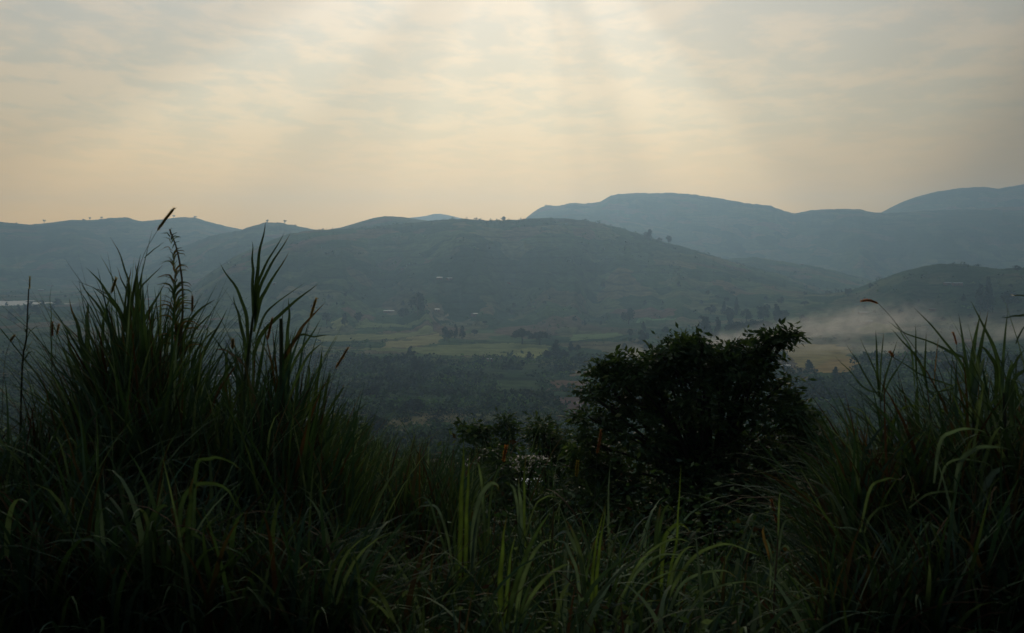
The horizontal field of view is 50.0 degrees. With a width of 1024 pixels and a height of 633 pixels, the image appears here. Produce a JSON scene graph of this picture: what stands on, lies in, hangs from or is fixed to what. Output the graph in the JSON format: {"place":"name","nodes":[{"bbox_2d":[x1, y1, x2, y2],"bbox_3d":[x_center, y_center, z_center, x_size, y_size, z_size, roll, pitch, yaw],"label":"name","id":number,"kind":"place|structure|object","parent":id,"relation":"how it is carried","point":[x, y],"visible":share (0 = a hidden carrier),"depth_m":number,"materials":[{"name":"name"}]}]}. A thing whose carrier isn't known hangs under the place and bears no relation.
{"place":"outdoors","nodes":[
{"label":"outdoors","id":0,"kind":"place"},
{"bbox_2d":[0,300,51,305],"bbox_3d":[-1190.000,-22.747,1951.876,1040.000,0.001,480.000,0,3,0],"label":"water","id":1,"kind":"structure","parent":0,"point":[12,303],"depth_m":2000.14,"materials":[{"name":"beige liquid"}]},
{"bbox_2d":[278,299,324,428],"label":"elephant grass","id":2,"kind":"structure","parent":0,"point":[287,349],"depth_m":8.31,"materials":[{"name":"green plant"}]},
{"bbox_2d":[0,184,1023,632],"bbox_3d":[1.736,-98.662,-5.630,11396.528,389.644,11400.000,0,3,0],"label":"terrain","id":3,"kind":"structure","parent":0,"point":[934,236],"depth_m":1777.31,"materials":[{"name":"green plant"}]},
{"bbox_2d":[2,334,14,474],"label":"flower stalk","id":4,"kind":"object","parent":3,"relation":"on","point":[13,336],"visible":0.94,"depth_m":8.04,"materials":[{"name":"brown plant"}]},
{"bbox_2d":[17,276,39,480],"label":"weed","id":5,"kind":"object","parent":3,"relation":"on","point":[22,364],"visible":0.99,"depth_m":8.03,"materials":[{"name":"green plant"}]},
{"bbox_2d":[50,285,53,448],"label":"flower stalk","id":6,"kind":"object","parent":3,"relation":"on","point":[51,331],"visible":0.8,"depth_m":8.21,"materials":[{"name":"brown plant"}]},
{"bbox_2d":[52,323,60,448],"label":"flower stalk","id":7,"kind":"object","parent":3,"relation":"on","point":[58,327],"visible":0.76,"depth_m":8.33,"materials":[{"name":"brown plant"}]},
{"bbox_2d":[52,298,61,304],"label":"tree","id":8,"kind":"object","parent":3,"relation":"on","point":[57,301],"visible":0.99,"depth_m":1866.90,"materials":[{"name":"green plant"}]},
{"bbox_2d":[106,276,117,366],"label":"flower stalk","id":9,"kind":"object","parent":3,"relation":"on","point":[114,283],"visible":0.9,"depth_m":8.40,"materials":[{"name":"brown plant"}]},
{"bbox_2d":[63,237,182,393],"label":"elephant grass","id":10,"kind":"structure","parent":3,"relation":"on","point":[124,321],"depth_m":8.43,"materials":[{"name":"green plant"}]},
{"bbox_2d":[131,207,174,355],"bbox_3d":[-2.789,0.807,8.604,0.408,3.322,0.125,0,3,0],"label":"flower stalk","id":11,"kind":"object","parent":3,"relation":"on","point":[165,219],"visible":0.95,"depth_m":8.47,"materials":[{"name":"brown plant"}]},
{"bbox_2d":[152,228,209,392],"bbox_3d":[-2.591,0.889,8.551,0.461,3.164,0.720,-1,3,-9],"label":"dry grass plume","id":12,"kind":"object","parent":3,"relation":"on","point":[178,303],"visible":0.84,"depth_m":8.49,"materials":[{"name":"plant"}]},
{"bbox_2d":[44,456,323,632],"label":"grass plant","id":13,"kind":"object","parent":3,"relation":"on","point":[190,514],"depth_m":5.65,"materials":[{"name":"green plant"}]},
{"bbox_2d":[191,295,193,404],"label":"flower stalk","id":14,"kind":"object","parent":3,"relation":"on","point":[192,303],"visible":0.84,"depth_m":8.52,"materials":[{"name":"brown plant"}]},
{"bbox_2d":[182,300,240,425],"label":"elephant grass","id":15,"kind":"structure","parent":3,"relation":"on","point":[209,340],"depth_m":8.70,"materials":[{"name":"green plant"}]},
{"bbox_2d":[223,339,230,348],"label":"tree","id":16,"kind":"object","parent":3,"relation":"on","point":[227,341],"visible":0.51,"depth_m":1032.75,"materials":[{"name":"green plant"}]},
{"bbox_2d":[230,338,234,401],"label":"flower stalk","id":17,"kind":"object","parent":3,"relation":"on","point":[232,345],"visible":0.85,"depth_m":8.82,"materials":[{"name":"brown plant"}]},
{"bbox_2d":[215,221,318,403],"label":"elephant grass","id":18,"kind":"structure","parent":3,"relation":"on","point":[256,287],"depth_m":8.61,"materials":[{"name":"green plant"}]},
{"bbox_2d":[265,317,272,375],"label":"flower stalk","id":19,"kind":"object","parent":3,"relation":"on","point":[269,330],"visible":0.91,"depth_m":8.52,"materials":[{"name":"brown plant"}]},
{"bbox_2d":[298,297,317,409],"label":"flower stalk","id":20,"kind":"object","parent":3,"relation":"on","point":[313,305],"visible":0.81,"depth_m":8.61,"materials":[{"name":"brown plant"}]},
{"bbox_2d":[306,348,343,447],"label":"elephant grass","id":21,"kind":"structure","parent":3,"relation":"on","point":[316,392],"depth_m":8.78,"materials":[{"name":"green plant"}]},
{"bbox_2d":[322,312,331,323],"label":"tree","id":22,"kind":"object","parent":3,"relation":"on","point":[327,317],"visible":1,"depth_m":1374.56,"materials":[{"name":"green plant"}]},
{"bbox_2d":[317,347,349,446],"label":"flower stalk","id":23,"kind":"object","parent":3,"relation":"on","point":[341,358],"visible":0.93,"depth_m":8.73,"materials":[{"name":"brown plant"}]},
{"bbox_2d":[341,313,347,324],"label":"tree","id":24,"kind":"object","parent":3,"relation":"on","point":[344,321],"visible":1,"depth_m":1327.53,"materials":[{"name":"green plant"}]},
{"bbox_2d":[304,411,385,455],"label":"leafy shrub","id":25,"kind":"object","parent":3,"relation":"on","point":[343,418],"visible":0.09,"depth_m":27.96,"materials":[{"name":"green plant"}]},
{"bbox_2d":[353,312,363,322],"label":"tree","id":26,"kind":"object","parent":3,"relation":"on","point":[358,316],"visible":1,"depth_m":1393.75,"materials":[{"name":"green plant"}]},
{"bbox_2d":[368,413,387,433],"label":"tree","id":27,"kind":"object","parent":3,"relation":"on","point":[378,423],"visible":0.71,"depth_m":460.68,"materials":[{"name":"green plant"}]},
{"bbox_2d":[383,310,394,312],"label":"house","id":28,"kind":"structure","parent":3,"relation":"on","point":[387,311],"depth_m":1548.42,"materials":[{"name":"paint"}]},
{"bbox_2d":[396,308,409,316],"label":"tree","id":29,"kind":"object","parent":3,"relation":"on","point":[406,312],"visible":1,"depth_m":1465.90,"materials":[{"name":"green plant"}]},
{"bbox_2d":[402,399,424,413],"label":"tree","id":30,"kind":"object","parent":3,"relation":"on","point":[410,403],"visible":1,"depth_m":561.59,"materials":[{"name":"green plant"}]},
{"bbox_2d":[408,292,427,315],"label":"tree","id":31,"kind":"object","parent":3,"relation":"on","point":[417,300],"visible":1,"depth_m":1408.11,"materials":[{"name":"green plant"}]},
{"bbox_2d":[441,326,453,341],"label":"tree","id":32,"kind":"object","parent":3,"relation":"on","point":[447,332],"visible":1,"depth_m":1146.16,"materials":[{"name":"green plant"}]},
{"bbox_2d":[453,324,457,337],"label":"tree","id":33,"kind":"object","parent":3,"relation":"on","point":[455,333],"visible":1,"depth_m":1173.96,"materials":[{"name":"green plant"}]},
{"bbox_2d":[415,442,498,588],"bbox_3d":[-0.445,1.332,7.570,0.648,1.070,0.320,1,3,19],"label":"grass plant","id":34,"kind":"object","parent":3,"relation":"on","point":[475,522],"depth_m":7.51,"materials":[{"name":"green plant"}]},
{"bbox_2d":[459,325,465,338],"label":"tree","id":35,"kind":"object","parent":3,"relation":"on","point":[462,332],"visible":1,"depth_m":1177.41,"materials":[{"name":"green plant"}]},
{"bbox_2d":[449,406,528,483],"bbox_3d":[-0.490,2.936,20.156,1.516,2.606,1.379,2,4,37],"label":"leafy shrub","id":36,"kind":"object","parent":3,"relation":"on","point":[485,429],"visible":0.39,"depth_m":20.09,"materials":[{"name":"green plant"}]},
{"bbox_2d":[500,444,508,553],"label":"flower stalk","id":37,"kind":"object","parent":3,"relation":"on","point":[504,453],"visible":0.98,"depth_m":9.08,"materials":[{"name":"brown plant"}]},
{"bbox_2d":[0,232,1023,632],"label":"tall grass thicket","id":38,"kind":"object","parent":3,"relation":"on","point":[134,436],"depth_m":6.84,"materials":[{"name":"green plant"}]},
{"bbox_2d":[0,406,1023,632],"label":"grass","id":39,"kind":"structure","parent":3,"relation":"on","point":[556,606],"depth_m":7.37,"materials":[{"name":"green plant"}]},
{"bbox_2d":[0,348,1023,460],"bbox_3d":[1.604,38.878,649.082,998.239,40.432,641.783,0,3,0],"label":"plantation bushes","id":40,"kind":"object","parent":3,"relation":"on","point":[503,401],"visible":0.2,"depth_m":695.38,"materials":[{"name":"green plant"}]},
{"bbox_2d":[0,217,1023,363],"bbox_3d":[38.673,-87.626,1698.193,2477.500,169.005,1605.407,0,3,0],"label":"hedges","id":41,"kind":"object","parent":3,"relation":"on","point":[661,308],"visible":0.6,"depth_m":1475.75,"materials":[{"name":"green plant"}]},
{"bbox_2d":[472,457,554,590],"bbox_3d":[-0.046,1.531,8.040,0.698,1.054,0.455,-3,5,-44],"label":"grass plant","id":42,"kind":"object","parent":3,"relation":"on","point":[521,512],"depth_m":8.10,"materials":[{"name":"green plant"}]},
{"bbox_2d":[478,455,555,474],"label":"house","id":43,"kind":"structure","parent":3,"relation":"on","point":[529,460],"depth_m":60.08,"materials":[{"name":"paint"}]},
{"bbox_2d":[510,328,531,343],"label":"tree","id":44,"kind":"object","parent":3,"relation":"on","point":[521,333],"visible":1,"depth_m":1096.91,"materials":[{"name":"green plant"}]},
{"bbox_2d":[487,508,570,632],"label":"grass plant","id":45,"kind":"object","parent":3,"relation":"on","point":[515,587],"depth_m":6.27,"materials":[{"name":"green plant"}]},
{"bbox_2d":[525,351,533,360],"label":"tree","id":46,"kind":"object","parent":3,"relation":"on","point":[529,354],"visible":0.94,"depth_m":928.15,"materials":[{"name":"green plant"}]},
{"bbox_2d":[527,331,551,344],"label":"tree","id":47,"kind":"object","parent":3,"relation":"on","point":[538,335],"visible":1,"depth_m":1097.53,"materials":[{"name":"green plant"}]},
{"bbox_2d":[542,350,554,357],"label":"tree","id":48,"kind":"object","parent":3,"relation":"on","point":[550,353],"visible":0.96,"depth_m":939.28,"materials":[{"name":"green plant"}]},
{"bbox_2d":[475,431,623,536],"bbox_3d":[0.371,2.417,14.149,2.260,1.826,1.200,0,3,0],"label":"leafy shrub","id":49,"kind":"object","parent":3,"relation":"on","point":[496,457],"visible":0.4,"depth_m":14.07,"materials":[{"name":"green plant"}]},
{"bbox_2d":[551,339,561,357],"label":"tree","id":50,"kind":"object","parent":3,"relation":"on","point":[556,349],"visible":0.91,"depth_m":945.27,"materials":[{"name":"green plant"}]},
{"bbox_2d":[515,410,605,509],"bbox_3d":[0.841,2.618,17.159,1.577,2.377,1.293,-1,4,-23],"label":"leafy shrub","id":51,"kind":"object","parent":3,"relation":"on","point":[554,438],"visible":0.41,"depth_m":16.99,"materials":[{"name":"green plant"}]},
{"bbox_2d":[568,341,573,350],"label":"tree","id":52,"kind":"object","parent":3,"relation":"on","point":[571,347],"visible":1,"depth_m":1013.94,"materials":[{"name":"green plant"}]},
{"bbox_2d":[575,460,579,535],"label":"flower stalk","id":53,"kind":"object","parent":3,"relation":"on","point":[576,468],"visible":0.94,"depth_m":9.09,"materials":[{"name":"brown plant"}]},
{"bbox_2d":[555,507,605,632],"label":"grass plant","id":54,"kind":"object","parent":3,"relation":"on","point":[575,545],"depth_m":6.53,"materials":[{"name":"green plant"}]},
{"bbox_2d":[594,429,602,537],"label":"flower stalk","id":55,"kind":"object","parent":3,"relation":"on","point":[599,437],"visible":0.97,"depth_m":9.08,"materials":[{"name":"brown plant"}]},
{"bbox_2d":[622,343,627,352],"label":"tree","id":56,"kind":"object","parent":3,"relation":"on","point":[624,345],"visible":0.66,"depth_m":1007.43,"materials":[{"name":"green plant"}]},
{"bbox_2d":[620,308,634,323],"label":"tree","id":57,"kind":"object","parent":3,"relation":"on","point":[629,315],"visible":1,"depth_m":1417.02,"materials":[{"name":"green plant"}]},
{"bbox_2d":[636,337,643,344],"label":"tree","id":58,"kind":"object","parent":3,"relation":"on","point":[640,341],"visible":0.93,"depth_m":1095.70,"materials":[{"name":"green plant"}]},
{"bbox_2d":[640,321,646,330],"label":"tree","id":59,"kind":"object","parent":3,"relation":"on","point":[643,326],"visible":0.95,"depth_m":1270.37,"materials":[{"name":"green plant"}]},
{"bbox_2d":[638,330,650,342],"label":"tree","id":60,"kind":"object","parent":3,"relation":"on","point":[644,336],"visible":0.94,"depth_m":1109.57,"materials":[{"name":"green plant"}]},
{"bbox_2d":[643,229,651,241],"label":"tree","id":61,"kind":"object","parent":3,"relation":"on","point":[647,234],"visible":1,"depth_m":2083.88,"materials":[{"name":"green plant"}]},
{"bbox_2d":[651,472,690,606],"bbox_3d":[1.062,1.597,7.398,0.219,1.328,0.495,1,3,17],"label":"grass plant","id":62,"kind":"object","parent":3,"relation":"on","point":[657,530],"depth_m":7.34,"materials":[{"name":"green plant"}]},
{"bbox_2d":[603,536,765,632],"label":"grass plant","id":63,"kind":"object","parent":3,"relation":"on","point":[634,573],"depth_m":6.67,"materials":[{"name":"green plant"}]},
{"bbox_2d":[541,317,845,563],"bbox_3d":[2.698,1.885,15.122,4.631,3.757,2.100,0,3,0],"label":"leafy tree","id":64,"kind":"object","parent":3,"relation":"on","point":[717,371],"visible":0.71,"depth_m":14.91,"materials":[{"name":"green plant"}]},
{"bbox_2d":[698,315,713,334],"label":"tree","id":65,"kind":"object","parent":3,"relation":"on","point":[704,322],"visible":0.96,"depth_m":1192.07,"materials":[{"name":"green plant"}]},
{"bbox_2d":[704,305,717,313],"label":"tree","id":66,"kind":"object","parent":3,"relation":"on","point":[713,309],"visible":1,"depth_m":1475.25,"materials":[{"name":"green plant"}]},
{"bbox_2d":[708,332,718,339],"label":"tree","id":67,"kind":"object","parent":3,"relation":"on","point":[714,334],"visible":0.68,"depth_m":1132.97,"materials":[{"name":"green plant"}]},
{"bbox_2d":[714,316,721,333],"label":"tree","id":68,"kind":"object","parent":3,"relation":"on","point":[718,327],"visible":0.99,"depth_m":1203.05,"materials":[{"name":"green plant"}]},
{"bbox_2d":[720,301,725,313],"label":"tree","id":69,"kind":"object","parent":3,"relation":"on","point":[723,307],"visible":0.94,"depth_m":1480.69,"materials":[{"name":"green plant"}]},
{"bbox_2d":[724,307,734,319],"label":"tree","id":70,"kind":"object","parent":3,"relation":"on","point":[729,312],"visible":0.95,"depth_m":1375.51,"materials":[{"name":"green plant"}]},
{"bbox_2d":[734,297,739,314],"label":"tree","id":71,"kind":"object","parent":3,"relation":"on","point":[736,305],"visible":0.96,"depth_m":1480.75,"materials":[{"name":"green plant"}]},
{"bbox_2d":[724,321,750,335],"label":"tree","id":72,"kind":"object","parent":3,"relation":"on","point":[738,326],"visible":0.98,"depth_m":1177.15,"materials":[{"name":"green plant"}]},
{"bbox_2d":[740,308,752,320],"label":"tree","id":73,"kind":"object","parent":3,"relation":"on","point":[748,313],"visible":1,"depth_m":1401.35,"materials":[{"name":"green plant"}]},
{"bbox_2d":[711,492,805,632],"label":"weed","id":74,"kind":"object","parent":3,"relation":"on","point":[767,546],"visible":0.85,"depth_m":6.69,"materials":[{"name":"green plant"}]},
{"bbox_2d":[745,319,772,329],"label":"tree","id":75,"kind":"object","parent":3,"relation":"on","point":[758,324],"visible":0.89,"depth_m":1221.13,"materials":[{"name":"green plant"}]},
{"bbox_2d":[757,305,769,320],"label":"tree","id":76,"kind":"object","parent":3,"relation":"on","point":[761,313],"visible":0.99,"depth_m":1361.87,"materials":[{"name":"green plant"}]},
{"bbox_2d":[772,304,779,321],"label":"tree","id":77,"kind":"object","parent":3,"relation":"on","point":[777,310],"visible":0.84,"depth_m":1361.07,"materials":[{"name":"green plant"}]},
{"bbox_2d":[777,297,783,302],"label":"tree","id":78,"kind":"object","parent":3,"relation":"on","point":[780,300],"visible":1,"depth_m":1595.64,"materials":[{"name":"green plant"}]},
{"bbox_2d":[777,310,789,319],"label":"tree","id":79,"kind":"object","parent":3,"relation":"on","point":[784,314],"visible":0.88,"depth_m":1326.48,"materials":[{"name":"green plant"}]},
{"bbox_2d":[799,315,808,323],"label":"tree","id":80,"kind":"object","parent":3,"relation":"on","point":[803,318],"visible":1,"depth_m":1330.95,"materials":[{"name":"green plant"}]},
{"bbox_2d":[804,360,814,370],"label":"tree","id":81,"kind":"object","parent":3,"relation":"on","point":[808,365],"visible":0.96,"depth_m":835.32,"materials":[{"name":"green plant"}]},
{"bbox_2d":[831,367,840,377],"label":"tree","id":82,"kind":"object","parent":3,"relation":"on","point":[835,373],"visible":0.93,"depth_m":785.78,"materials":[{"name":"green plant"}]},
{"bbox_2d":[888,351,900,410],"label":"flower stalk","id":83,"kind":"object","parent":3,"relation":"on","point":[891,354],"visible":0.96,"depth_m":7.83,"materials":[{"name":"brown plant"}]},
{"bbox_2d":[859,298,946,428],"bbox_3d":[2.772,1.130,7.677,0.730,2.516,0.026,0,3,0],"label":"flower stalk","id":84,"kind":"object","parent":3,"relation":"on","point":[867,299],"visible":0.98,"depth_m":7.62,"materials":[{"name":"brown plant"}]},
{"bbox_2d":[826,427,1023,572],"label":"grass plant","id":85,"kind":"object","parent":3,"relation":"on","point":[990,475],"depth_m":6.47,"materials":[{"name":"green plant"}]},
{"bbox_2d":[939,360,957,372],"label":"tree","id":86,"kind":"object","parent":3,"relation":"on","point":[945,365],"visible":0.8,"depth_m":808.63,"materials":[{"name":"green plant"}]},
{"bbox_2d":[952,282,962,285],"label":"house","id":87,"kind":"structure","parent":3,"relation":"on","point":[957,283],"depth_m":1496.39,"materials":[{"name":"paint"}]},
{"bbox_2d":[975,284,989,311],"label":"tree","id":88,"kind":"object","parent":3,"relation":"on","point":[979,295],"visible":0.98,"depth_m":1389.12,"materials":[{"name":"green plant"}]},
{"bbox_2d":[980,276,995,312],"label":"tree","id":89,"kind":"object","parent":3,"relation":"on","point":[988,292],"visible":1,"depth_m":1382.91,"materials":[{"name":"green plant"}]},
{"bbox_2d":[998,290,1022,311],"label":"tree","id":90,"kind":"object","parent":3,"relation":"on","point":[1008,296],"visible":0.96,"depth_m":1367.63,"materials":[{"name":"green plant"}]},
{"bbox_2d":[0,0,1023,229],"label":"sky","id":91,"kind":"structure","parent":0,"point":[240,114],"materials":[{"name":"grey"}]},
{"bbox_2d":[836,334,926,478],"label":"elephant grass","id":92,"kind":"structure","parent":0,"point":[879,394],"depth_m":8.04,"materials":[{"name":"green plant"}]},
{"bbox_2d":[882,322,983,443],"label":"elephant grass","id":93,"kind":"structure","parent":0,"point":[925,380],"depth_m":7.82,"materials":[{"name":"green plant"}]},
{"bbox_2d":[917,300,1000,443],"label":"elephant grass","id":94,"kind":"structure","parent":0,"point":[972,384],"depth_m":7.24,"materials":[{"name":"green plant"}]},
{"bbox_2d":[980,295,1023,480],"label":"elephant grass","id":95,"kind":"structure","parent":0,"point":[1008,387],"depth_m":7.06,"materials":[{"name":"green plant"}]}
]}

